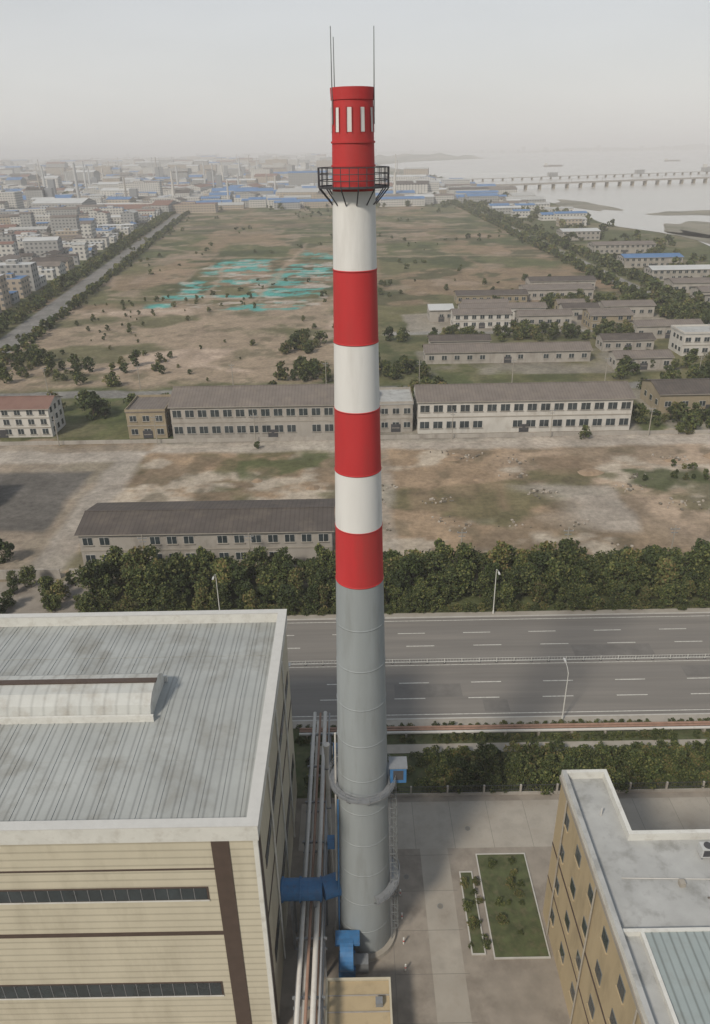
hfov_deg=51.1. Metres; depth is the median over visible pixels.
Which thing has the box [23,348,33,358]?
tree
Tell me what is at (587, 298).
tree
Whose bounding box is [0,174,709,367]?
distant trees
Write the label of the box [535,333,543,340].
tree
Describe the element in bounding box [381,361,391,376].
tree
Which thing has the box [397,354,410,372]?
tree
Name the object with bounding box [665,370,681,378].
tree
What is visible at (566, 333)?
tree
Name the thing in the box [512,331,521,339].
tree
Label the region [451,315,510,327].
windows
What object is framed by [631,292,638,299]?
tree
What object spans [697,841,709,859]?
roof air conditioners
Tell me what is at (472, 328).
tree
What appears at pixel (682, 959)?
metal roof
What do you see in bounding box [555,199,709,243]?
mudflat
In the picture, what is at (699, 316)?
tree
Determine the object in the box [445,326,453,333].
tree
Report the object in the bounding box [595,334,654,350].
walls
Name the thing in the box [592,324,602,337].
tree
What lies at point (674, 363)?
tree
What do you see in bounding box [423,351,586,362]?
windows
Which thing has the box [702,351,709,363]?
tree
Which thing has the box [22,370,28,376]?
tree
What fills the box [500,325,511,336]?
tree
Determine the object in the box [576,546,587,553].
tree
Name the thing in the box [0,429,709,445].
boundary wall
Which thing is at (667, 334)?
windows
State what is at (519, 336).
tree
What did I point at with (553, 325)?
tree
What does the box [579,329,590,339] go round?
tree
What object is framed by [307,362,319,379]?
tree
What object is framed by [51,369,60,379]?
tree
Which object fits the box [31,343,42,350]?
tree
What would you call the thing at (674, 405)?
tree
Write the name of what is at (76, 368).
tree
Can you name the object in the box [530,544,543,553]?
tree
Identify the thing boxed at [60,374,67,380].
tree
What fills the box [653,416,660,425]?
tree
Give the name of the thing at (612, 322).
tree
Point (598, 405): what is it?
windows
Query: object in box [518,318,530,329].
tree
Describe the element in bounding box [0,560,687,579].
boundary wall
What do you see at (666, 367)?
tree
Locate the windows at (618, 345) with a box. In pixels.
[597,340,651,349]
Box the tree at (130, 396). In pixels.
[123,393,136,406]
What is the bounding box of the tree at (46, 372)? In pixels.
[43,368,51,375]
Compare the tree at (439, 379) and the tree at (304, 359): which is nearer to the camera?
the tree at (439, 379)
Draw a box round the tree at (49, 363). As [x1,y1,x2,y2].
[43,355,56,369]
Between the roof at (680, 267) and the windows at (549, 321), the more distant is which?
the roof at (680, 267)
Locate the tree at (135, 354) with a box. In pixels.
[128,349,140,366]
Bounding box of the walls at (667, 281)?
[663,278,709,292]
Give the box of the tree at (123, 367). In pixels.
[119,362,128,372]
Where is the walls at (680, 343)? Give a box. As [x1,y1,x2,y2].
[668,328,709,355]
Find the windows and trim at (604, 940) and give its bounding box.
[546,801,637,1023]
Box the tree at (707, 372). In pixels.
[702,367,709,377]
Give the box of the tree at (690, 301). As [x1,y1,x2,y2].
[685,298,694,306]
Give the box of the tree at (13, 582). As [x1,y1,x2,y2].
[6,579,17,593]
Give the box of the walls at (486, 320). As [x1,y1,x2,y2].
[450,310,510,328]
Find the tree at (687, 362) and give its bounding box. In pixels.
[679,353,695,367]
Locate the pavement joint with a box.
[298,797,709,1023]
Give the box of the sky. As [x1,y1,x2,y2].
[0,0,709,157]
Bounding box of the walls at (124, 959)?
[0,635,296,1023]
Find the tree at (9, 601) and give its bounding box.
[0,589,16,606]
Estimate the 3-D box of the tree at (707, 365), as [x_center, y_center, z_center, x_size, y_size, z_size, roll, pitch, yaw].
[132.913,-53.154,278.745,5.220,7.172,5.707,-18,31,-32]
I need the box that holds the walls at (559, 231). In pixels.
[556,229,599,239]
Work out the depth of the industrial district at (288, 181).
1456.45 m
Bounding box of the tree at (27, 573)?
[18,565,37,587]
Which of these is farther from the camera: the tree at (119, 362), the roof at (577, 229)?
the roof at (577, 229)
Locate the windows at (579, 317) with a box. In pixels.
[574,312,581,319]
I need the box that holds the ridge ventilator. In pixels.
[0,673,167,724]
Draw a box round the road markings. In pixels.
[287,615,709,716]
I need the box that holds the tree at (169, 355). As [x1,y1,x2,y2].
[166,351,172,357]
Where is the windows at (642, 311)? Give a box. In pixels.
[632,309,651,313]
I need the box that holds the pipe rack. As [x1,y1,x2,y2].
[292,711,332,1023]
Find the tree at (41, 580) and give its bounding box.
[37,575,53,595]
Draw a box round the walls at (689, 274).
[644,266,709,280]
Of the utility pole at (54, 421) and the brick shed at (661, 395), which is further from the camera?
the brick shed at (661, 395)
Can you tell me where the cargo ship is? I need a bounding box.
[543,163,562,166]
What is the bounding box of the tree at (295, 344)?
[290,336,299,348]
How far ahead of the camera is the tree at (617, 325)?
349.04 m
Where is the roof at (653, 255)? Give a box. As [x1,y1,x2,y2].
[617,253,683,257]
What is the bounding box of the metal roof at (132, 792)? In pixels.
[0,622,275,821]
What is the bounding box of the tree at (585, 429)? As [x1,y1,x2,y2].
[578,425,591,438]
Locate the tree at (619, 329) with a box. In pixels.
[616,327,624,332]
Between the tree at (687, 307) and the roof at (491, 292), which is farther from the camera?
the roof at (491, 292)
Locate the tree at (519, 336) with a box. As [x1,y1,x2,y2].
[516,331,522,339]
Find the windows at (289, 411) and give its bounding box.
[171,408,333,436]
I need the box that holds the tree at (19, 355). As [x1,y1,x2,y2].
[16,351,24,358]
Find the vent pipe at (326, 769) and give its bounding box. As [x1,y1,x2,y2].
[323,742,333,872]
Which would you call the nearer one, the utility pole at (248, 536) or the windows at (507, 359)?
the utility pole at (248, 536)
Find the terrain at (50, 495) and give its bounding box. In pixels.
[0,201,709,797]
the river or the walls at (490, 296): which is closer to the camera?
the walls at (490, 296)
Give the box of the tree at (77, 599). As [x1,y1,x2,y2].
[73,594,80,609]
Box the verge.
[293,726,709,795]
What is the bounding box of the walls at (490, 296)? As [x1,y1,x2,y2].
[454,291,526,303]
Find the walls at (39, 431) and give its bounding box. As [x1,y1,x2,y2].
[0,396,65,437]
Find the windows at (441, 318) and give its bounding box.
[427,311,450,321]
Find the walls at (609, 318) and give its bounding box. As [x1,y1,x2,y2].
[581,309,632,329]
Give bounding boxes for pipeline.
[299,721,709,738]
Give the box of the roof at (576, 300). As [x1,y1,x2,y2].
[554,298,584,303]
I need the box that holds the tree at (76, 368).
[69,364,83,375]
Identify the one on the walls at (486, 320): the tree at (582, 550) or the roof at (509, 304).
the roof at (509, 304)
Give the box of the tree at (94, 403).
[79,396,102,419]
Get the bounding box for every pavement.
[279,791,709,1023]
[287,608,709,728]
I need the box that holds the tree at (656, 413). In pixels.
[649,409,661,420]
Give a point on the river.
(637, 202)
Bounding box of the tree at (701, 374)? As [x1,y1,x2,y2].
[691,369,707,377]
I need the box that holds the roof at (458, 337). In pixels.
[427,334,491,341]
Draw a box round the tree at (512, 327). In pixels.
[510,322,518,331]
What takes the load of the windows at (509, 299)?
attached to the walls at (490, 296)
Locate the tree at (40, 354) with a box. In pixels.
[36,349,44,363]
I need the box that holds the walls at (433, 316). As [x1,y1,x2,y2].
[427,305,450,321]
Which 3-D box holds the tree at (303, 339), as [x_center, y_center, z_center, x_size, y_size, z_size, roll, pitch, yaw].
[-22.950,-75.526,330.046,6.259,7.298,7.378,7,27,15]
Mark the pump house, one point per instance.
(360, 1000)
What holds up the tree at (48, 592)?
on the terrain at (50, 495)
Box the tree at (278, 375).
[273,360,289,379]
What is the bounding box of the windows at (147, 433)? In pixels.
[127,409,171,438]
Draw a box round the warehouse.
[74,499,334,564]
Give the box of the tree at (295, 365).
[292,358,303,373]
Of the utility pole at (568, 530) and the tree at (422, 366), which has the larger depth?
the tree at (422, 366)
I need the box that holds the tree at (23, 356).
[21,353,28,361]
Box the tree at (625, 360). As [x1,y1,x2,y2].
[617,356,631,371]
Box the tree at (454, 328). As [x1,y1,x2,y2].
[451,325,458,333]
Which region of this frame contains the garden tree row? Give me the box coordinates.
[445,744,690,781]
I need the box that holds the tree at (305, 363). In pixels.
[297,361,311,371]
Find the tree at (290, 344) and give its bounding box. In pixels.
[280,340,293,352]
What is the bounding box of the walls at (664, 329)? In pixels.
[630,321,670,338]
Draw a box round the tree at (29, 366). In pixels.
[26,363,32,369]
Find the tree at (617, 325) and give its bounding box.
[614,323,623,332]
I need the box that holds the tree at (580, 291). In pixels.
[576,288,586,296]
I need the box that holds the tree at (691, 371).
[685,364,699,378]
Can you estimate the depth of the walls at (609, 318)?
357.27 m
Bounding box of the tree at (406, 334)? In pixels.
[396,327,409,338]
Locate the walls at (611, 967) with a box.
[543,785,640,1023]
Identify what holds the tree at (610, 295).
on the terrain at (50, 495)
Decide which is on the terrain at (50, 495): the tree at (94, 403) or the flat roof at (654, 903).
the tree at (94, 403)
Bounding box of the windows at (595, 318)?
[583,312,630,327]
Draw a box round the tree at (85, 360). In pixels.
[82,356,95,371]
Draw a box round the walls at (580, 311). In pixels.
[558,304,597,319]
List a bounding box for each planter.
[459,871,485,955]
[475,853,550,959]
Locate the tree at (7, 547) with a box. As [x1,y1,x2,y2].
[0,538,14,563]
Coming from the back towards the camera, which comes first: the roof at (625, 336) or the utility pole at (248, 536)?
the roof at (625, 336)
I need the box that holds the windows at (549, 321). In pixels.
[515,317,569,325]
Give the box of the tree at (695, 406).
[691,402,702,410]
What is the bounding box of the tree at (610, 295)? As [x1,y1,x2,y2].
[606,293,613,299]
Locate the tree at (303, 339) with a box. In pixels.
[297,334,308,350]
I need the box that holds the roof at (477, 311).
[450,307,512,314]
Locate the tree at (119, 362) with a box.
[117,356,124,364]
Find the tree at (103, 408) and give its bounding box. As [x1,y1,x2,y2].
[96,405,110,418]
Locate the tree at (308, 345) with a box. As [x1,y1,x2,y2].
[301,342,313,353]
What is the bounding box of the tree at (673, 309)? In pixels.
[668,307,679,318]
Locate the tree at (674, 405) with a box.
[672,401,678,409]
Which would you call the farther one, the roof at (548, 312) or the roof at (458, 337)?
the roof at (548, 312)
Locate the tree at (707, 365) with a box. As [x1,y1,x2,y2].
[701,361,709,376]
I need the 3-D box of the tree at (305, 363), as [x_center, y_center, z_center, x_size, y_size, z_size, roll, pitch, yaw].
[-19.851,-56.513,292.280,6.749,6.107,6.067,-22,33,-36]
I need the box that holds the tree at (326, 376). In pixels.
[322,370,331,381]
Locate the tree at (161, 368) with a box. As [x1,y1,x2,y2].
[158,365,165,373]
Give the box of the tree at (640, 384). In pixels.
[636,377,646,388]
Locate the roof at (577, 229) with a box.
[559,228,600,231]
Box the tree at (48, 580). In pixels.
[38,576,55,593]
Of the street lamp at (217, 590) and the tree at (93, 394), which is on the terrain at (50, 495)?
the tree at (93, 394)
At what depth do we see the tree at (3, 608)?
143.32 m
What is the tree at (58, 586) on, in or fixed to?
on the paved lot
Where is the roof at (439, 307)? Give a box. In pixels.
[426,303,453,310]
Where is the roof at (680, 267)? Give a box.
[643,264,709,270]
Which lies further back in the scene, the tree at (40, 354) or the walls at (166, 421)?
the tree at (40, 354)
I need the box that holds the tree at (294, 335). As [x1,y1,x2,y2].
[288,333,301,348]
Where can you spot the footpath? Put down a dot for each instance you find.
(401, 748)
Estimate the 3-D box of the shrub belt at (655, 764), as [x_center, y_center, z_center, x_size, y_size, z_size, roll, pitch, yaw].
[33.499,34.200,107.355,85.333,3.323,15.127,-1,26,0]
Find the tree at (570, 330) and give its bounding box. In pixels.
[565,326,576,338]
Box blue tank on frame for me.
[333,743,337,762]
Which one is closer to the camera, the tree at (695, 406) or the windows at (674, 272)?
the tree at (695, 406)
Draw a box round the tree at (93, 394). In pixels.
[84,391,102,413]
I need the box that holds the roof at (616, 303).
[597,299,656,306]
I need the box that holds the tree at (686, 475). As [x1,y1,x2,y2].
[682,473,688,479]
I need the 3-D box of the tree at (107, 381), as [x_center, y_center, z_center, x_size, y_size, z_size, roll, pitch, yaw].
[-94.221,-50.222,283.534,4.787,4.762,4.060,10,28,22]
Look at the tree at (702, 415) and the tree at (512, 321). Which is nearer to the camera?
the tree at (702, 415)
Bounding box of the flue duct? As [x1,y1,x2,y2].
[280,871,341,949]
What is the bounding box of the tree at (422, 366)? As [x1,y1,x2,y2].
[414,360,430,377]
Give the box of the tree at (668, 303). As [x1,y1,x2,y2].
[661,300,676,315]
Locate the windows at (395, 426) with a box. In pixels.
[380,408,412,431]
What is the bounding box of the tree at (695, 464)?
[689,462,697,468]
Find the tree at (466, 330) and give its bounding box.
[459,326,472,333]
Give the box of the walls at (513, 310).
[458,305,545,318]
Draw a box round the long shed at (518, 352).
[422,341,592,363]
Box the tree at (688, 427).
[685,423,694,434]
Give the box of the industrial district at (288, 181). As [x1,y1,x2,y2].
[0,153,586,226]
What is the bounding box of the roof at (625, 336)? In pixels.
[596,332,656,340]
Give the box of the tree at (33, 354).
[25,350,41,365]
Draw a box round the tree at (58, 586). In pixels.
[50,579,70,599]
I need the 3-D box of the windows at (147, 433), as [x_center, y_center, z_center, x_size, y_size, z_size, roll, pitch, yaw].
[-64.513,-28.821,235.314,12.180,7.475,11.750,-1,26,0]
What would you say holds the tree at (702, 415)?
on the terrain at (50, 495)
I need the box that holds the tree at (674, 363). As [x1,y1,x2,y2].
[671,359,679,369]
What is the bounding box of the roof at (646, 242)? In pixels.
[591,240,655,244]
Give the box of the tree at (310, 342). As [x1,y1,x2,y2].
[306,340,314,350]
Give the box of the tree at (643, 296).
[639,293,647,299]
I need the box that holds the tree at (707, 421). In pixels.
[705,419,709,427]
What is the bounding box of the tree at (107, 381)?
[101,374,113,386]
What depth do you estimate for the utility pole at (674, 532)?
153.45 m
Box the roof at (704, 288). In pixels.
[693,286,709,291]
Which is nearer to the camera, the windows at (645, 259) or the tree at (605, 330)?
the tree at (605, 330)
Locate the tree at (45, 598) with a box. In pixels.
[40,594,51,610]
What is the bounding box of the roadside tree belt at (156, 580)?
[71,537,709,615]
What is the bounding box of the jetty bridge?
[495,175,709,189]
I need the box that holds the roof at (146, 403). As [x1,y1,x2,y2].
[124,394,170,412]
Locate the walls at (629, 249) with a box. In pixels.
[587,242,655,253]
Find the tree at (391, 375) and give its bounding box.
[389,367,397,379]
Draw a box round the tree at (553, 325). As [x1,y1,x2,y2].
[547,322,559,336]
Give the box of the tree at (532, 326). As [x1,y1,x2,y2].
[528,324,539,337]
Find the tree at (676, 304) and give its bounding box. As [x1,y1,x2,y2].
[667,302,682,318]
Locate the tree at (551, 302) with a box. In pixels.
[548,298,553,307]
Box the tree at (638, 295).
[635,291,641,299]
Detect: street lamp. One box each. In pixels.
[212,574,219,609]
[492,569,499,613]
[561,658,568,718]
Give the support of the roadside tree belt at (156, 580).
on the terrain at (50, 495)
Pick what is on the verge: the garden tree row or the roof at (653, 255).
the garden tree row
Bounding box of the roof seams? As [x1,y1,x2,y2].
[0,622,271,820]
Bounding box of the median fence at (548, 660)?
[288,654,708,665]
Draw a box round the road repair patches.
[394,643,709,711]
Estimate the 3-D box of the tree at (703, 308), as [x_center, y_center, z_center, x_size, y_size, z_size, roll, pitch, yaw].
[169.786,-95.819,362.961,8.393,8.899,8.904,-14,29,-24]
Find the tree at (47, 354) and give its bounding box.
[43,351,55,359]
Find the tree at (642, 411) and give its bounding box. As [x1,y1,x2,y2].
[632,402,650,422]
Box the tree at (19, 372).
[15,367,26,376]
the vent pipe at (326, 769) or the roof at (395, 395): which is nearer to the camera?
the vent pipe at (326, 769)
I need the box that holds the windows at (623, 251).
[589,244,654,252]
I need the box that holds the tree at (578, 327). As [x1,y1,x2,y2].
[575,325,581,333]
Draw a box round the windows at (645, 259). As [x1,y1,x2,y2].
[618,256,681,265]
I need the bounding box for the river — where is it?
[231,150,709,245]
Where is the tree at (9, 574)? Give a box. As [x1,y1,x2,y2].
[6,570,18,582]
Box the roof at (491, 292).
[453,289,528,295]
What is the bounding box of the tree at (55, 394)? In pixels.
[46,391,66,408]
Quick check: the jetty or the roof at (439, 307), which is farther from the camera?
the jetty
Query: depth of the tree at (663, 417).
237.21 m
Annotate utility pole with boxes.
[52,416,59,445]
[137,535,146,550]
[150,415,157,444]
[244,533,253,550]
[250,413,256,441]
[457,529,466,560]
[549,410,555,437]
[564,527,573,538]
[648,407,655,435]
[670,525,679,548]
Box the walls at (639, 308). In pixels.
[598,301,654,316]
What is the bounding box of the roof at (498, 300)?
[460,298,508,302]
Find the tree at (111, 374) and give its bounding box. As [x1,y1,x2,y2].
[106,371,119,386]
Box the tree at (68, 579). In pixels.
[65,570,74,584]
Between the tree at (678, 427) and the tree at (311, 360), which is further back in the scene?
the tree at (311, 360)
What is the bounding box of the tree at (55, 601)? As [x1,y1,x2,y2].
[44,594,61,611]
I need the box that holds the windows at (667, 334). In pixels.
[634,329,670,337]
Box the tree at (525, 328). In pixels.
[520,324,529,337]
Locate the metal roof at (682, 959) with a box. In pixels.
[645,931,709,1023]
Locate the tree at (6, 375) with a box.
[0,366,13,382]
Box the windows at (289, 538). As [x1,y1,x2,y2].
[81,532,333,561]
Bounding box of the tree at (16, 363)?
[10,356,23,370]
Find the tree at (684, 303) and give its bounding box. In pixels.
[681,302,692,310]
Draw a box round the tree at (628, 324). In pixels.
[621,322,632,332]
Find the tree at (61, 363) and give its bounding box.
[58,360,65,369]
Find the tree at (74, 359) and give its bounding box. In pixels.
[67,354,82,367]
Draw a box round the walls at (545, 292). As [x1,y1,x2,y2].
[519,285,593,299]
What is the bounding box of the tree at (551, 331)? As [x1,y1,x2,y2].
[544,327,555,339]
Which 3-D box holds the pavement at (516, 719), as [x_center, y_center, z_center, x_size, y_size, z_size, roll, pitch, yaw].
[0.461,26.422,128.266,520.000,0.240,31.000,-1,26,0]
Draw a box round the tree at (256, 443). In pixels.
[254,441,259,448]
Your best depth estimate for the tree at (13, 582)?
149.87 m
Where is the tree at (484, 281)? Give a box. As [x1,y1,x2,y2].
[482,278,487,284]
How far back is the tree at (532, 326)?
344.20 m
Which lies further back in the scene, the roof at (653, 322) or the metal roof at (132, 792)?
the roof at (653, 322)
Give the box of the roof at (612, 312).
[581,308,634,315]
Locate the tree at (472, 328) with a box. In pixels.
[468,325,475,331]
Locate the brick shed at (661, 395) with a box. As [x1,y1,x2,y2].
[640,378,709,412]
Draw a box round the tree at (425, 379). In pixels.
[422,376,431,383]
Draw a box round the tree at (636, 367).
[627,362,639,375]
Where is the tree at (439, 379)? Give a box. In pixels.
[431,376,447,383]
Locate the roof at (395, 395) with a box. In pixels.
[379,387,413,404]
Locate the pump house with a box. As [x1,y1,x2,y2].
[325,977,392,1023]
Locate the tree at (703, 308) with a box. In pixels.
[700,307,709,322]
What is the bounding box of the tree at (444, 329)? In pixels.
[439,327,448,334]
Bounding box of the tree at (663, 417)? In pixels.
[661,413,668,421]
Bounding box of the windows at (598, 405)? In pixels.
[413,391,631,431]
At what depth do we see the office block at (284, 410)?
229.06 m
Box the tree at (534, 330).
[529,328,536,339]
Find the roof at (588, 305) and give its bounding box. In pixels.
[557,302,599,308]
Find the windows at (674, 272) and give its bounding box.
[646,268,709,278]
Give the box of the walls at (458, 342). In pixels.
[428,339,489,343]
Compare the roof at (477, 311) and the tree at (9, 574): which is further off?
the roof at (477, 311)
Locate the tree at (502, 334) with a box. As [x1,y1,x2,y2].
[497,332,506,341]
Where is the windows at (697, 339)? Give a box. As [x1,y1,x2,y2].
[671,332,709,352]
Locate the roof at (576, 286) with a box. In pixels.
[518,283,594,289]
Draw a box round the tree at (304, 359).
[298,355,307,372]
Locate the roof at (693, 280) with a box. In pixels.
[666,277,709,282]
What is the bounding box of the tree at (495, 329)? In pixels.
[492,324,500,334]
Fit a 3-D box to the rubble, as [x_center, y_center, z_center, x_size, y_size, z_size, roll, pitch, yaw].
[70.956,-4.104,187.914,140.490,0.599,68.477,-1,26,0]
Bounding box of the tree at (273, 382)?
[267,380,276,384]
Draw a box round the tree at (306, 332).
[301,328,309,339]
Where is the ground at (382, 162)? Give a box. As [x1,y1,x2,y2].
[33,146,667,177]
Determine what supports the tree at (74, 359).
on the terrain at (50, 495)
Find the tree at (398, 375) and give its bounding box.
[391,368,401,377]
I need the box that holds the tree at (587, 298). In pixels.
[584,295,590,301]
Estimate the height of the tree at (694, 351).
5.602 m
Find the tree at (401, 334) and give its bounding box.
[396,330,406,341]
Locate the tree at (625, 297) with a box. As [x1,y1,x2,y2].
[620,294,628,299]
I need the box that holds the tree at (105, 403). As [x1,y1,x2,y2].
[91,398,111,413]
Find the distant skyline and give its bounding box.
[3,143,704,160]
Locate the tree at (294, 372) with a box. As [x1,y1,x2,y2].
[289,369,297,380]
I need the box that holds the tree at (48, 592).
[45,590,53,596]
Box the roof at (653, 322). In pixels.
[628,319,703,326]
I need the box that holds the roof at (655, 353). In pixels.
[607,349,674,358]
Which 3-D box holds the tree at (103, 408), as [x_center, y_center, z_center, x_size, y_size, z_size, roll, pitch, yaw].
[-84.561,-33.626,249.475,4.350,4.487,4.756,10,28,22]
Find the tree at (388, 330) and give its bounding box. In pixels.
[382,326,393,340]
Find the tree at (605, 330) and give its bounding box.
[601,327,611,332]
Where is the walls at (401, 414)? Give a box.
[380,404,412,431]
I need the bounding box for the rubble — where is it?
[381,450,709,555]
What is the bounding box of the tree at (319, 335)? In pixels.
[313,330,327,342]
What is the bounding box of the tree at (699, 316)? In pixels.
[693,312,702,320]
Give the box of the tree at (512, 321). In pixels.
[509,320,517,329]
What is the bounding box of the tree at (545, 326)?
[540,323,549,333]
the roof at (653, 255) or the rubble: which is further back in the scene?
the roof at (653, 255)
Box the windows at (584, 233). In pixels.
[561,232,599,239]
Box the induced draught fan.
[335,930,368,977]
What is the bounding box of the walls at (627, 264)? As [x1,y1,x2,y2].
[616,254,682,267]
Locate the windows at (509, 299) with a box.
[455,296,525,301]
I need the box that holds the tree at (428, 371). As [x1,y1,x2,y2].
[420,366,430,377]
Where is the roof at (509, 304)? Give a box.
[457,302,547,307]
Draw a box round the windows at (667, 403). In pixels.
[644,390,709,408]
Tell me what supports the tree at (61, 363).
on the terrain at (50, 495)
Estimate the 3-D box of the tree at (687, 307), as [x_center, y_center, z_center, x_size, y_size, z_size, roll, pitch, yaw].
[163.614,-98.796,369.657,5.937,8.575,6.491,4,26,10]
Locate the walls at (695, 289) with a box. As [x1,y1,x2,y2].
[690,286,709,297]
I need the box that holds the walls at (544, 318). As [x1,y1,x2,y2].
[514,311,571,326]
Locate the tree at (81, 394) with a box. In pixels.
[74,389,87,406]
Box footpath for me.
[315,739,709,754]
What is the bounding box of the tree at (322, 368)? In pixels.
[317,361,330,378]
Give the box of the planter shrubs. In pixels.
[460,856,524,949]
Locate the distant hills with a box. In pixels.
[0,144,709,159]
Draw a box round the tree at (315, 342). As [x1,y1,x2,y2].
[313,339,320,347]
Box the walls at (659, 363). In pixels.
[607,351,672,369]
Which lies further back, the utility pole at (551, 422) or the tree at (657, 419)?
the tree at (657, 419)
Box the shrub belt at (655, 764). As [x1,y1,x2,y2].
[294,717,709,795]
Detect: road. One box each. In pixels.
[286,613,709,719]
[298,797,709,1023]
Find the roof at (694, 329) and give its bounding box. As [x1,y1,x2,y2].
[671,324,709,334]
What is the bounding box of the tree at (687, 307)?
[683,305,690,310]
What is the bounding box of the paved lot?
[0,581,89,613]
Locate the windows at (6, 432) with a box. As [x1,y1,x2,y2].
[0,399,63,437]
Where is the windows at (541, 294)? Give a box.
[533,293,591,296]
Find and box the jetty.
[470,168,709,181]
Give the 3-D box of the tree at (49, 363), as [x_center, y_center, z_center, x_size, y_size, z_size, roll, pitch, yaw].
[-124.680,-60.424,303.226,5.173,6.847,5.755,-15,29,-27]
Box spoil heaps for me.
[251,452,709,489]
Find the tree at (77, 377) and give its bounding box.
[73,371,87,384]
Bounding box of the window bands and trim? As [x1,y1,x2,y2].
[0,661,294,1023]
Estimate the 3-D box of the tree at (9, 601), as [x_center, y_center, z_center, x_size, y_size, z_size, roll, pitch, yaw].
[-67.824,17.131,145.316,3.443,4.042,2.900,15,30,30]
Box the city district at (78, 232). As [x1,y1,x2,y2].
[0,178,205,312]
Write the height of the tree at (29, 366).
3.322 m
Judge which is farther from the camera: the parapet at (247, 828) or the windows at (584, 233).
the windows at (584, 233)
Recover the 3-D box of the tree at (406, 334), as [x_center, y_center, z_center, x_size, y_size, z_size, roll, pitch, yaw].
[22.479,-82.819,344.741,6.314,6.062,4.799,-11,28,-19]
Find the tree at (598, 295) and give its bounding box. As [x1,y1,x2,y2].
[594,292,600,301]
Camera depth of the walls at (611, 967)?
71.53 m
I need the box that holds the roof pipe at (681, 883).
[600,808,709,898]
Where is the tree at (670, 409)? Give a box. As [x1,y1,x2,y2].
[666,406,675,419]
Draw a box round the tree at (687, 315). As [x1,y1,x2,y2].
[680,310,692,318]
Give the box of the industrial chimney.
[317,26,407,961]
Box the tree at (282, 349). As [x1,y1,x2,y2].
[278,342,292,353]
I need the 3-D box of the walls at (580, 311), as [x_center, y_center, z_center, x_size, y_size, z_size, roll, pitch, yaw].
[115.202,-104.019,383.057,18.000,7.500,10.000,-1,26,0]
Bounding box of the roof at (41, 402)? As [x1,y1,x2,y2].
[0,395,62,410]
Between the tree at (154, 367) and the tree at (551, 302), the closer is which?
the tree at (154, 367)
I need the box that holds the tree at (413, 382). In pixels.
[409,379,417,391]
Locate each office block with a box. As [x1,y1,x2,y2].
[167,384,334,438]
[412,381,635,433]
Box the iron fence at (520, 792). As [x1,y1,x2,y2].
[337,781,709,797]
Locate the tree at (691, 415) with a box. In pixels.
[680,410,702,429]
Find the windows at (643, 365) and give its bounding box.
[610,357,668,369]
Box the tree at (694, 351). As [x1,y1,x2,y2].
[687,348,698,360]
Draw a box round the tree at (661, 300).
[653,293,672,308]
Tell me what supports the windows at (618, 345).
attached to the walls at (623, 344)
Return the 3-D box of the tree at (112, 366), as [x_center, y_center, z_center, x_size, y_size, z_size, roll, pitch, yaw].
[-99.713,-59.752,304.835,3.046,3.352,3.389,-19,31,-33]
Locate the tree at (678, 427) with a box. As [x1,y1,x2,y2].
[675,422,685,433]
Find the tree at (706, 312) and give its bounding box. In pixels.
[701,310,709,323]
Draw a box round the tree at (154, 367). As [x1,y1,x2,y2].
[151,364,156,370]
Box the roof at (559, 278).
[525,275,596,281]
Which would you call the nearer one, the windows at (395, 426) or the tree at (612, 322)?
the windows at (395, 426)
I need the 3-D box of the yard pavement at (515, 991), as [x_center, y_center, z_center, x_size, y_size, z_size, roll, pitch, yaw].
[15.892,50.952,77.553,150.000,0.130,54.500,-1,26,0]
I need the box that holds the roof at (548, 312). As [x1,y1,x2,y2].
[514,309,573,315]
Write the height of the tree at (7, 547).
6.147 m
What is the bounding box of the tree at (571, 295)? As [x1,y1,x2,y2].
[567,292,574,298]
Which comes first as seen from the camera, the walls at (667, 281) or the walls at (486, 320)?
the walls at (486, 320)
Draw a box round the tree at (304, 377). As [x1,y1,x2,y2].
[298,366,309,380]
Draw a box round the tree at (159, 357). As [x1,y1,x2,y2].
[154,352,164,362]
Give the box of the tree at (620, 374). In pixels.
[612,364,628,379]
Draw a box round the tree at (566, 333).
[561,323,570,337]
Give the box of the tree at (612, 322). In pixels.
[608,320,615,327]
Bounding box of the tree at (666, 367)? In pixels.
[660,365,673,377]
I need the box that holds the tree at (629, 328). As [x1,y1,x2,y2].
[623,326,634,332]
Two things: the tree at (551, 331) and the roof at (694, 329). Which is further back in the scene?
the tree at (551, 331)
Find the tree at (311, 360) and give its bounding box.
[309,358,319,364]
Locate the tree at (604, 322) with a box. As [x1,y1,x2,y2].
[598,318,609,330]
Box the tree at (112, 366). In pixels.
[109,362,115,369]
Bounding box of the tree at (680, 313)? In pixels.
[673,310,688,318]
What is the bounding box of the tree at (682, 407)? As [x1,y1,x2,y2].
[672,401,690,421]
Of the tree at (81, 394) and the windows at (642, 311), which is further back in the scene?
the windows at (642, 311)
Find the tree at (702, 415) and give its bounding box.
[698,409,709,422]
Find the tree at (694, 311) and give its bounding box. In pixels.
[690,309,703,321]
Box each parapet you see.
[0,609,286,844]
[559,769,709,1023]
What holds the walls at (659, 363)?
on the terrain at (50, 495)
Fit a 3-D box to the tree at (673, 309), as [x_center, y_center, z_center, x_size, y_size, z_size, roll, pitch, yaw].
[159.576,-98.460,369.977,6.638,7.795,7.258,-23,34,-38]
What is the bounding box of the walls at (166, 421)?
[126,408,172,438]
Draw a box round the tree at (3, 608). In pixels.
[0,597,8,613]
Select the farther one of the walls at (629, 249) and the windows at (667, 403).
the walls at (629, 249)
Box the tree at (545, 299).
[540,296,549,308]
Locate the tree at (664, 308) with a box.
[658,303,666,316]
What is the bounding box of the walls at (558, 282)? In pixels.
[525,277,595,289]
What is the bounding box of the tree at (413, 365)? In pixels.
[409,360,418,372]
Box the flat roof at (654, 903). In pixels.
[570,778,709,1023]
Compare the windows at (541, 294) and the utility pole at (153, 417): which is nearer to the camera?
the utility pole at (153, 417)

